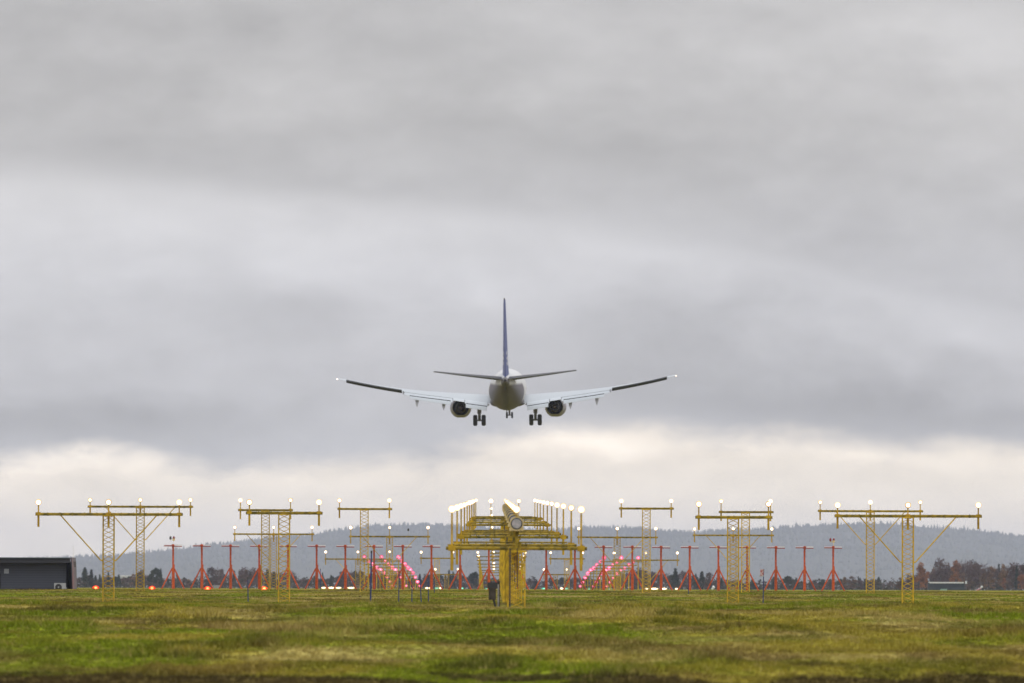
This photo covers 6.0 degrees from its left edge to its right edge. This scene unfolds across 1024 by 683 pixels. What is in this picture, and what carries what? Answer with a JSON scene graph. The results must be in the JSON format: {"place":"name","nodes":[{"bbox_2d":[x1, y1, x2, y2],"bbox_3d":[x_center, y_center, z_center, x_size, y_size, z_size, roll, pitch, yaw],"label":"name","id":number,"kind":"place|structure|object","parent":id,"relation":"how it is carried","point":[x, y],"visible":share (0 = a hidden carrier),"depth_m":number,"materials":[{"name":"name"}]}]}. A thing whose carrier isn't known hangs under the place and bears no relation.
{"place":"outdoors","nodes":[
{"label":"outdoors","id":0,"kind":"place"},
{"bbox_2d":[337,298,674,425],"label":"airliner","id":1,"kind":"object","parent":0,"point":[507,390],"visible":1,"depth_m":995.48,"materials":[{"name":"paint"}]},
{"bbox_2d":[0,588,1023,682],"bbox_3d":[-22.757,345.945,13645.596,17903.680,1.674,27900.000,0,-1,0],"label":"ground","id":2,"kind":"structure","parent":0,"point":[328,654],"depth_m":164.46,"materials":[{"name":"green plant"}]},
{"bbox_2d":[0,557,76,588],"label":"grey hut","id":3,"kind":"object","parent":2,"relation":"on","point":[32,572],"visible":0.84,"depth_m":599.78,"materials":[{"name":"metal"}]},
{"bbox_2d":[54,583,66,588],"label":"heat pump","id":4,"kind":"object","parent":2,"relation":"on","point":[59,585],"visible":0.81,"depth_m":599.16,"materials":[{"name":"grey metal"}]},
{"bbox_2d":[79,567,88,587],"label":"spruce tree","id":5,"kind":"object","parent":2,"relation":"on","point":[84,575],"visible":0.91,"depth_m":2793.71,"materials":[{"name":"green plant"}]},
{"bbox_2d":[87,569,95,587],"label":"spruce tree","id":6,"kind":"object","parent":2,"relation":"on","point":[90,582],"visible":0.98,"depth_m":2708.75,"materials":[{"name":"green plant"}]},
{"bbox_2d":[35,499,182,601],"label":"light tower","id":7,"kind":"structure","parent":2,"relation":"on","point":[38,514],"depth_m":377.00,"materials":[{"name":"yellow metal"}]},
{"bbox_2d":[88,498,192,590],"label":"light tower","id":8,"kind":"structure","parent":2,"relation":"on","point":[140,506],"depth_m":526.97,"materials":[{"name":"yellow metal"}]},
{"bbox_2d":[153,567,161,587],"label":"pine tree","id":9,"kind":"object","parent":2,"relation":"on","point":[157,572],"visible":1,"depth_m":2701.45,"materials":[{"name":"green plant"}]},
{"bbox_2d":[161,536,183,588],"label":"localizer antenna","id":10,"kind":"object","parent":2,"relation":"on","point":[173,570],"visible":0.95,"depth_m":714.63,"materials":[{"name":"red metal"}]},
{"bbox_2d":[190,544,213,588],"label":"localizer antenna","id":11,"kind":"object","parent":2,"relation":"on","point":[201,569],"visible":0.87,"depth_m":714.63,"materials":[{"name":"red paint"}]},
{"bbox_2d":[204,567,217,585],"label":"bare tree","id":12,"kind":"object","parent":2,"relation":"on","point":[215,581],"visible":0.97,"depth_m":2730.96,"materials":[{"name":"grey plant"}]},
{"bbox_2d":[219,544,241,588],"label":"localizer antenna","id":13,"kind":"object","parent":2,"relation":"on","point":[230,569],"visible":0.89,"depth_m":714.63,"materials":[{"name":"red paint"}]},
{"bbox_2d":[238,567,248,585],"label":"bare tree","id":14,"kind":"object","parent":2,"relation":"on","point":[241,576],"visible":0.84,"depth_m":2830.84,"materials":[{"name":"grey plant"}]},
{"bbox_2d":[250,567,257,587],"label":"bare tree","id":15,"kind":"object","parent":2,"relation":"on","point":[254,582],"visible":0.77,"depth_m":2735.15,"materials":[{"name":"grey plant"}]},
{"bbox_2d":[248,544,268,588],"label":"localizer antenna","id":16,"kind":"object","parent":2,"relation":"on","point":[258,570],"visible":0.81,"depth_m":714.64,"materials":[{"name":"red paint"}]},
{"bbox_2d":[238,498,292,591],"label":"light tower","id":17,"kind":"structure","parent":2,"relation":"on","point":[265,510],"depth_m":526.93,"materials":[{"name":"yellow metal"}]},
{"bbox_2d":[233,526,313,588],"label":"light tower","id":18,"kind":"structure","parent":2,"relation":"on","point":[276,534],"depth_m":676.90,"materials":[{"name":"yellow metal"}]},
{"bbox_2d":[246,499,322,601],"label":"light tower","id":19,"kind":"structure","parent":2,"relation":"on","point":[318,503],"depth_m":376.95,"materials":[{"name":"yellow metal"}]},
{"bbox_2d":[277,544,299,588],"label":"localizer antenna","id":20,"kind":"object","parent":2,"relation":"on","point":[287,546],"visible":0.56,"depth_m":714.63,"materials":[{"name":"red paint"}]},
{"bbox_2d":[305,544,327,588],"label":"localizer antenna","id":21,"kind":"object","parent":2,"relation":"on","point":[316,570],"visible":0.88,"depth_m":714.65,"materials":[{"name":"red paint"}]},
{"bbox_2d":[335,571,343,586],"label":"bare tree","id":22,"kind":"object","parent":2,"relation":"on","point":[340,581],"visible":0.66,"depth_m":2736.10,"materials":[{"name":"brown plant"}]},
{"bbox_2d":[333,545,356,588],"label":"localizer antenna","id":23,"kind":"object","parent":2,"relation":"on","point":[345,570],"visible":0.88,"depth_m":714.64,"materials":[{"name":"red paint"}]},
{"bbox_2d":[324,551,391,588],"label":"light tower","id":24,"kind":"structure","parent":2,"relation":"on","point":[355,559],"depth_m":826.81,"materials":[{"name":"metal"}]},
{"bbox_2d":[337,498,391,591],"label":"light tower","id":25,"kind":"structure","parent":2,"relation":"on","point":[339,500],"depth_m":526.97,"materials":[{"name":"yellow metal"}]},
{"bbox_2d":[370,551,371,599],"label":"snow stake","id":26,"kind":"object","parent":2,"relation":"on","point":[371,576],"visible":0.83,"depth_m":383.86,"materials":[{"name":"blue paint"}]},
{"bbox_2d":[362,545,385,589],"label":"localizer antenna","id":27,"kind":"object","parent":2,"relation":"on","point":[374,570],"visible":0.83,"depth_m":714.65,"materials":[{"name":"red paint"}]},
{"bbox_2d":[362,555,400,588],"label":"red barrette","id":28,"kind":"object","parent":2,"relation":"on","point":[364,556],"visible":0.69,"depth_m":856.79,"materials":[{"name":"yellow paint"}]},
{"bbox_2d":[366,559,405,588],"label":"red barrette","id":29,"kind":"object","parent":2,"relation":"on","point":[368,562],"visible":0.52,"depth_m":886.78,"materials":[{"name":"yellow paint"}]},
{"bbox_2d":[369,562,408,588],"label":"red barrette","id":30,"kind":"object","parent":2,"relation":"on","point":[390,572],"visible":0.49,"depth_m":916.80,"materials":[{"name":"yellow paint"}]},
{"bbox_2d":[349,526,429,589],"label":"light tower","id":31,"kind":"structure","parent":2,"relation":"on","point":[389,536],"depth_m":676.88,"materials":[{"name":"yellow metal"}]},
{"bbox_2d":[376,566,410,588],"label":"red barrette","id":32,"kind":"object","parent":2,"relation":"on","point":[407,571],"visible":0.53,"depth_m":946.76,"materials":[{"name":"yellow paint"}]},
{"bbox_2d":[378,568,413,588],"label":"red barrette","id":33,"kind":"object","parent":2,"relation":"on","point":[395,570],"visible":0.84,"depth_m":976.71,"materials":[{"name":"yellow paint"}]},
{"bbox_2d":[391,545,414,589],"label":"localizer antenna","id":34,"kind":"object","parent":2,"relation":"on","point":[402,570],"visible":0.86,"depth_m":714.65,"materials":[{"name":"red paint"}]},
{"bbox_2d":[419,545,442,589],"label":"localizer antenna","id":35,"kind":"object","parent":2,"relation":"on","point":[431,570],"visible":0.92,"depth_m":714.65,"materials":[{"name":"red paint"}]},
{"bbox_2d":[420,551,454,588],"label":"light tower","id":36,"kind":"structure","parent":2,"relation":"on","point":[421,558],"depth_m":826.76,"materials":[{"name":"yellow metal"}]},
{"bbox_2d":[435,568,458,588],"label":"light tower","id":37,"kind":"structure","parent":2,"relation":"on","point":[445,578],"depth_m":976.73,"materials":[{"name":"metal"}]},
{"bbox_2d":[448,550,471,589],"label":"localizer antenna","id":38,"kind":"object","parent":2,"relation":"on","point":[460,571],"visible":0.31,"depth_m":714.67,"materials":[{"name":"red paint"}]},
{"bbox_2d":[477,550,496,589],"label":"localizer antenna","id":39,"kind":"object","parent":2,"relation":"on","point":[489,571],"visible":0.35,"depth_m":714.70,"materials":[{"name":"red paint"}]},
{"bbox_2d":[487,581,499,606],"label":"cable cabinet","id":40,"kind":"object","parent":2,"relation":"on","point":[492,586],"visible":0.83,"depth_m":230.36,"materials":[{"name":"grey metal"}]},
{"bbox_2d":[477,555,523,588],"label":"light barrette","id":41,"kind":"object","parent":2,"relation":"on","point":[493,558],"visible":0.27,"depth_m":856.85,"materials":[{"name":"yellow paint"}]},
{"bbox_2d":[476,551,526,588],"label":"light barrette","id":42,"kind":"object","parent":2,"relation":"on","point":[477,552],"visible":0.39,"depth_m":826.85,"materials":[{"name":"yellow paint"}]},
{"bbox_2d":[475,499,535,527],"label":"centreline mast","id":43,"kind":"object","parent":2,"relation":"on","point":[534,500],"visible":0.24,"depth_m":497.03,"materials":[{"name":"yellow metal"}]},
{"bbox_2d":[470,500,542,529],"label":"centreline mast","id":44,"kind":"object","parent":2,"relation":"on","point":[504,518],"visible":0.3,"depth_m":437.00,"materials":[{"name":"yellow metal"}]},
{"bbox_2d":[474,499,538,595],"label":"centreline mast","id":45,"kind":"object","parent":2,"relation":"on","point":[537,500],"visible":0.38,"depth_m":466.85,"materials":[{"name":"yellow metal"}]},
{"bbox_2d":[468,500,546,600],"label":"centreline mast","id":46,"kind":"object","parent":2,"relation":"on","point":[524,521],"visible":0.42,"depth_m":407.00,"materials":[{"name":"yellow metal"}]},
{"bbox_2d":[466,501,550,600],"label":"centreline mast","id":47,"kind":"object","parent":2,"relation":"on","point":[505,525],"visible":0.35,"depth_m":377.00,"materials":[{"name":"yellow metal"}]},
{"bbox_2d":[465,501,555,601],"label":"centreline mast","id":48,"kind":"object","parent":2,"relation":"on","point":[506,510],"visible":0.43,"depth_m":347.00,"materials":[{"name":"yellow metal"}]},
{"bbox_2d":[462,502,560,601],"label":"centreline mast","id":49,"kind":"object","parent":2,"relation":"on","point":[557,505],"visible":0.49,"depth_m":317.00,"materials":[{"name":"yellow metal"}]},
{"bbox_2d":[458,503,567,602],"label":"centreline mast","id":50,"kind":"object","parent":2,"relation":"on","point":[461,536],"visible":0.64,"depth_m":287.01,"materials":[{"name":"yellow metal"}]},
{"bbox_2d":[453,504,575,603],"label":"centreline mast","id":51,"kind":"object","parent":2,"relation":"on","point":[570,507],"visible":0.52,"depth_m":257.03,"materials":[{"name":"yellow metal"}]},
{"bbox_2d":[446,506,586,606],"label":"centreline mast","id":52,"kind":"object","parent":2,"relation":"on","point":[516,523],"visible":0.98,"depth_m":227.00,"materials":[{"name":"yellow metal"}]},
{"bbox_2d":[534,550,557,589],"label":"localizer antenna","id":53,"kind":"object","parent":2,"relation":"on","point":[546,571],"visible":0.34,"depth_m":714.69,"materials":[{"name":"red paint"}]},
{"bbox_2d":[77,575,1023,590],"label":"undergrowth","id":54,"kind":"object","parent":2,"relation":"on","point":[570,585],"visible":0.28,"depth_m":2798.48,"materials":[{"name":"green plant"}]},
{"bbox_2d":[549,551,584,588],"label":"light tower","id":55,"kind":"structure","parent":2,"relation":"on","point":[564,559],"depth_m":826.84,"materials":[{"name":"yellow metal"}]},
{"bbox_2d":[563,546,586,589],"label":"localizer antenna","id":56,"kind":"object","parent":2,"relation":"on","point":[574,570],"visible":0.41,"depth_m":714.68,"materials":[{"name":"red paint"}]},
{"bbox_2d":[592,545,614,589],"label":"localizer antenna","id":57,"kind":"object","parent":2,"relation":"on","point":[603,571],"visible":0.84,"depth_m":714.68,"materials":[{"name":"red paint"}]},
{"bbox_2d":[587,568,623,589],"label":"red barrette","id":58,"kind":"object","parent":2,"relation":"on","point":[590,569],"visible":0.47,"depth_m":976.80,"materials":[{"name":"yellow paint"}]},
{"bbox_2d":[590,566,627,589],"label":"red barrette","id":59,"kind":"object","parent":2,"relation":"on","point":[593,571],"visible":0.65,"depth_m":946.81,"materials":[{"name":"yellow paint"}]},
{"bbox_2d":[593,563,630,589],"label":"red barrette","id":60,"kind":"object","parent":2,"relation":"on","point":[611,570],"visible":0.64,"depth_m":916.84,"materials":[{"name":"yellow paint"}]},
{"bbox_2d":[596,560,636,589],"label":"red barrette","id":61,"kind":"object","parent":2,"relation":"on","point":[614,571],"visible":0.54,"depth_m":886.84,"materials":[{"name":"yellow paint"}]},
{"bbox_2d":[577,527,657,588],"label":"light tower","id":62,"kind":"structure","parent":2,"relation":"on","point":[617,537],"depth_m":676.96,"materials":[{"name":"yellow metal"}]},
{"bbox_2d":[600,556,641,589],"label":"red barrette","id":63,"kind":"object","parent":2,"relation":"on","point":[637,557],"visible":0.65,"depth_m":856.85,"materials":[{"name":"yellow paint"}]},
{"bbox_2d":[620,545,643,589],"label":"localizer antenna","id":64,"kind":"object","parent":2,"relation":"on","point":[632,571],"visible":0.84,"depth_m":714.68,"materials":[{"name":"red paint"}]},
{"bbox_2d":[634,567,641,585],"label":"bare tree","id":65,"kind":"object","parent":2,"relation":"on","point":[635,578],"visible":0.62,"depth_m":2714.49,"materials":[{"name":"grey plant"}]},
{"bbox_2d":[612,552,678,589],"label":"light tower","id":66,"kind":"structure","parent":2,"relation":"on","point":[677,553],"depth_m":826.87,"materials":[{"name":"metal"}]},
{"bbox_2d":[619,499,673,592],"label":"light tower","id":67,"kind":"structure","parent":2,"relation":"on","point":[621,508],"depth_m":526.93,"materials":[{"name":"yellow metal"}]},
{"bbox_2d":[649,571,658,587],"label":"bare tree","id":68,"kind":"object","parent":2,"relation":"on","point":[652,575],"visible":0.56,"depth_m":2767.40,"materials":[{"name":"grey plant"}]},
{"bbox_2d":[650,546,672,589],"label":"localizer antenna","id":69,"kind":"object","parent":2,"relation":"on","point":[661,566],"visible":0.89,"depth_m":714.68,"materials":[{"name":"red paint"}]},
{"bbox_2d":[671,568,680,587],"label":"spruce tree","id":70,"kind":"object","parent":2,"relation":"on","point":[675,578],"visible":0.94,"depth_m":2770.04,"materials":[{"name":"green plant"}]},
{"bbox_2d":[678,571,687,586],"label":"bare tree","id":71,"kind":"object","parent":2,"relation":"on","point":[682,574],"visible":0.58,"depth_m":2812.38,"materials":[{"name":"grey plant"}]},
{"bbox_2d":[678,546,700,589],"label":"localizer antenna","id":72,"kind":"object","parent":2,"relation":"on","point":[689,571],"visible":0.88,"depth_m":714.68,"materials":[{"name":"red paint"}]},
{"bbox_2d":[697,571,707,589],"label":"spruce tree","id":73,"kind":"object","parent":2,"relation":"on","point":[701,578],"visible":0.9,"depth_m":2742.02,"materials":[{"name":"green plant"}]},
{"bbox_2d":[704,572,714,589],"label":"bare tree","id":74,"kind":"object","parent":2,"relation":"on","point":[708,576],"visible":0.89,"depth_m":2710.83,"materials":[{"name":"brown plant"}]},
{"bbox_2d":[707,546,729,590],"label":"localizer antenna","id":75,"kind":"object","parent":2,"relation":"on","point":[718,571],"visible":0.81,"depth_m":714.70,"materials":[{"name":"red paint"}]},
{"bbox_2d":[693,527,773,590],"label":"light tower","id":76,"kind":"structure","parent":2,"relation":"on","point":[733,528],"depth_m":676.98,"materials":[{"name":"metal"}]},
{"bbox_2d":[695,501,772,602],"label":"light tower","id":77,"kind":"structure","parent":2,"relation":"on","point":[699,504],"depth_m":376.97,"materials":[{"name":"yellow metal"}]},
{"bbox_2d":[719,499,773,592],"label":"light tower","id":78,"kind":"structure","parent":2,"relation":"on","point":[742,512],"depth_m":526.88,"materials":[{"name":"yellow metal"}]},
{"bbox_2d":[736,546,758,590],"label":"localizer antenna","id":79,"kind":"object","parent":2,"relation":"on","point":[747,570],"visible":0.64,"depth_m":714.69,"materials":[{"name":"red paint"}]},
{"bbox_2d":[759,569,763,602],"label":"snow stake","id":80,"kind":"object","parent":2,"relation":"on","point":[761,572],"visible":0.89,"depth_m":383.85,"materials":[{"name":"red paint"}]},
{"bbox_2d":[764,546,787,590],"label":"localizer antenna","id":81,"kind":"object","parent":2,"relation":"on","point":[775,571],"visible":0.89,"depth_m":714.70,"materials":[{"name":"red paint"}]},
{"bbox_2d":[780,575,794,589],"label":"pine tree","id":82,"kind":"object","parent":2,"relation":"on","point":[786,578],"visible":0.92,"depth_m":2768.39,"materials":[{"name":"green plant"}]},
{"bbox_2d":[793,546,815,590],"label":"localizer antenna","id":83,"kind":"object","parent":2,"relation":"on","point":[804,572],"visible":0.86,"depth_m":714.70,"materials":[{"name":"red paint"}]},
{"bbox_2d":[821,538,844,590],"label":"localizer antenna","id":84,"kind":"object","parent":2,"relation":"on","point":[833,571],"visible":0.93,"depth_m":714.72,"materials":[{"name":"red paint"}]},
{"bbox_2d":[847,576,858,589],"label":"faded tree","id":85,"kind":"object","parent":2,"relation":"on","point":[852,584],"visible":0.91,"depth_m":2777.42,"materials":[{"name":"brown plant"}]},
{"bbox_2d":[818,500,922,592],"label":"light tower","id":86,"kind":"structure","parent":2,"relation":"on","point":[870,502],"depth_m":527.03,"materials":[{"name":"yellow metal"}]},
{"bbox_2d":[834,502,981,603],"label":"light tower","id":87,"kind":"structure","parent":2,"relation":"on","point":[908,506],"depth_m":377.03,"materials":[{"name":"yellow metal"}]},
{"bbox_2d":[904,573,915,587],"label":"bare tree","id":88,"kind":"object","parent":2,"relation":"on","point":[907,581],"visible":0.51,"depth_m":2748.84,"materials":[{"name":"brown plant"}]},
{"bbox_2d":[914,562,927,589],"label":"autumn tree","id":89,"kind":"object","parent":2,"relation":"on","point":[922,580],"visible":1,"depth_m":2716.82,"materials":[{"name":"brown plant"}]},
{"bbox_2d":[931,558,951,581],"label":"bare tree","id":90,"kind":"object","parent":2,"relation":"on","point":[939,572],"visible":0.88,"depth_m":2742.53,"materials":[{"name":"brown plant"}]},
{"bbox_2d":[928,581,966,589],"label":"building","id":91,"kind":"structure","parent":2,"relation":"on","point":[946,585],"depth_m":2619.36,"materials":[{"name":"white metal"}]},
{"bbox_2d":[949,560,961,581],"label":"autumn tree","id":92,"kind":"object","parent":2,"relation":"on","point":[954,576],"visible":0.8,"depth_m":2740.53,"materials":[{"name":"brown plant"}]},
{"bbox_2d":[955,562,978,589],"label":"bare tree","id":93,"kind":"object","parent":2,"relation":"on","point":[967,567],"visible":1,"depth_m":2739.32,"materials":[{"name":"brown plant"}]},
{"bbox_2d":[966,559,980,589],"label":"bare tree","id":94,"kind":"object","parent":2,"relation":"on","point":[975,578],"visible":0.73,"depth_m":2816.54,"materials":[{"name":"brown plant"}]},
{"bbox_2d":[971,561,987,589],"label":"bare tree","id":95,"kind":"object","parent":2,"relation":"on","point":[976,568],"visible":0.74,"depth_m":2794.27,"materials":[{"name":"brown plant"}]},
{"bbox_2d":[979,564,996,589],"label":"bare tree","id":96,"kind":"object","parent":2,"relation":"on","point":[984,570],"visible":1,"depth_m":2707.11,"materials":[{"name":"brown plant"}]},
{"bbox_2d":[984,567,995,589],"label":"faded tree","id":97,"kind":"object","parent":2,"relation":"on","point":[991,580],"visible":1,"depth_m":2720.02,"materials":[{"name":"brown plant"}]},
{"bbox_2d":[996,564,1007,589],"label":"faded tree","id":98,"kind":"object","parent":2,"relation":"on","point":[1004,574],"visible":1,"depth_m":2758.43,"materials":[{"name":"brown plant"}]},
{"bbox_2d":[1005,562,1015,590],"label":"bare tree","id":99,"kind":"object","parent":2,"relation":"on","point":[1011,575],"visible":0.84,"depth_m":2774.32,"materials":[{"name":"grey plant"}]},
{"bbox_2d":[1010,562,1019,590],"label":"bare tree","id":100,"kind":"object","parent":2,"relation":"on","point":[1013,571],"visible":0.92,"depth_m":2749.05,"materials":[{"name":"grey plant"}]},
{"bbox_2d":[1013,565,1018,589],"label":"spruce tree","id":101,"kind":"object","parent":2,"relation":"on","point":[1016,578],"visible":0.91,"depth_m":2735.84,"materials":[{"name":"green plant"}]},
{"bbox_2d":[1017,574,1023,588],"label":"autumn tree","id":102,"kind":"object","parent":2,"relation":"on","point":[1021,577],"visible":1,"depth_m":2702.39,"materials":[{"name":"brown plant"}]},
{"bbox_2d":[0,0,1023,556],"label":"sky","id":103,"kind":"structure","parent":0,"point":[807,216],"materials":[{"name":"grey"}]},
{"bbox_2d":[76,524,1023,589],"bbox_3d":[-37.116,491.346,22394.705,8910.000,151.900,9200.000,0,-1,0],"label":"hills","id":104,"kind":"structure","parent":0,"point":[337,569],"depth_m":20026.84,"materials":[{"name":"grey"}]},
{"bbox_2d":[29,520,1023,578],"bbox_3d":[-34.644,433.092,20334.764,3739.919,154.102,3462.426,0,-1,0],"label":"hill forest","id":105,"kind":"object","parent":104,"relation":"on","point":[131,556],"visible":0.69,"depth_m":20671.62,"materials":[{"name":"plant"}]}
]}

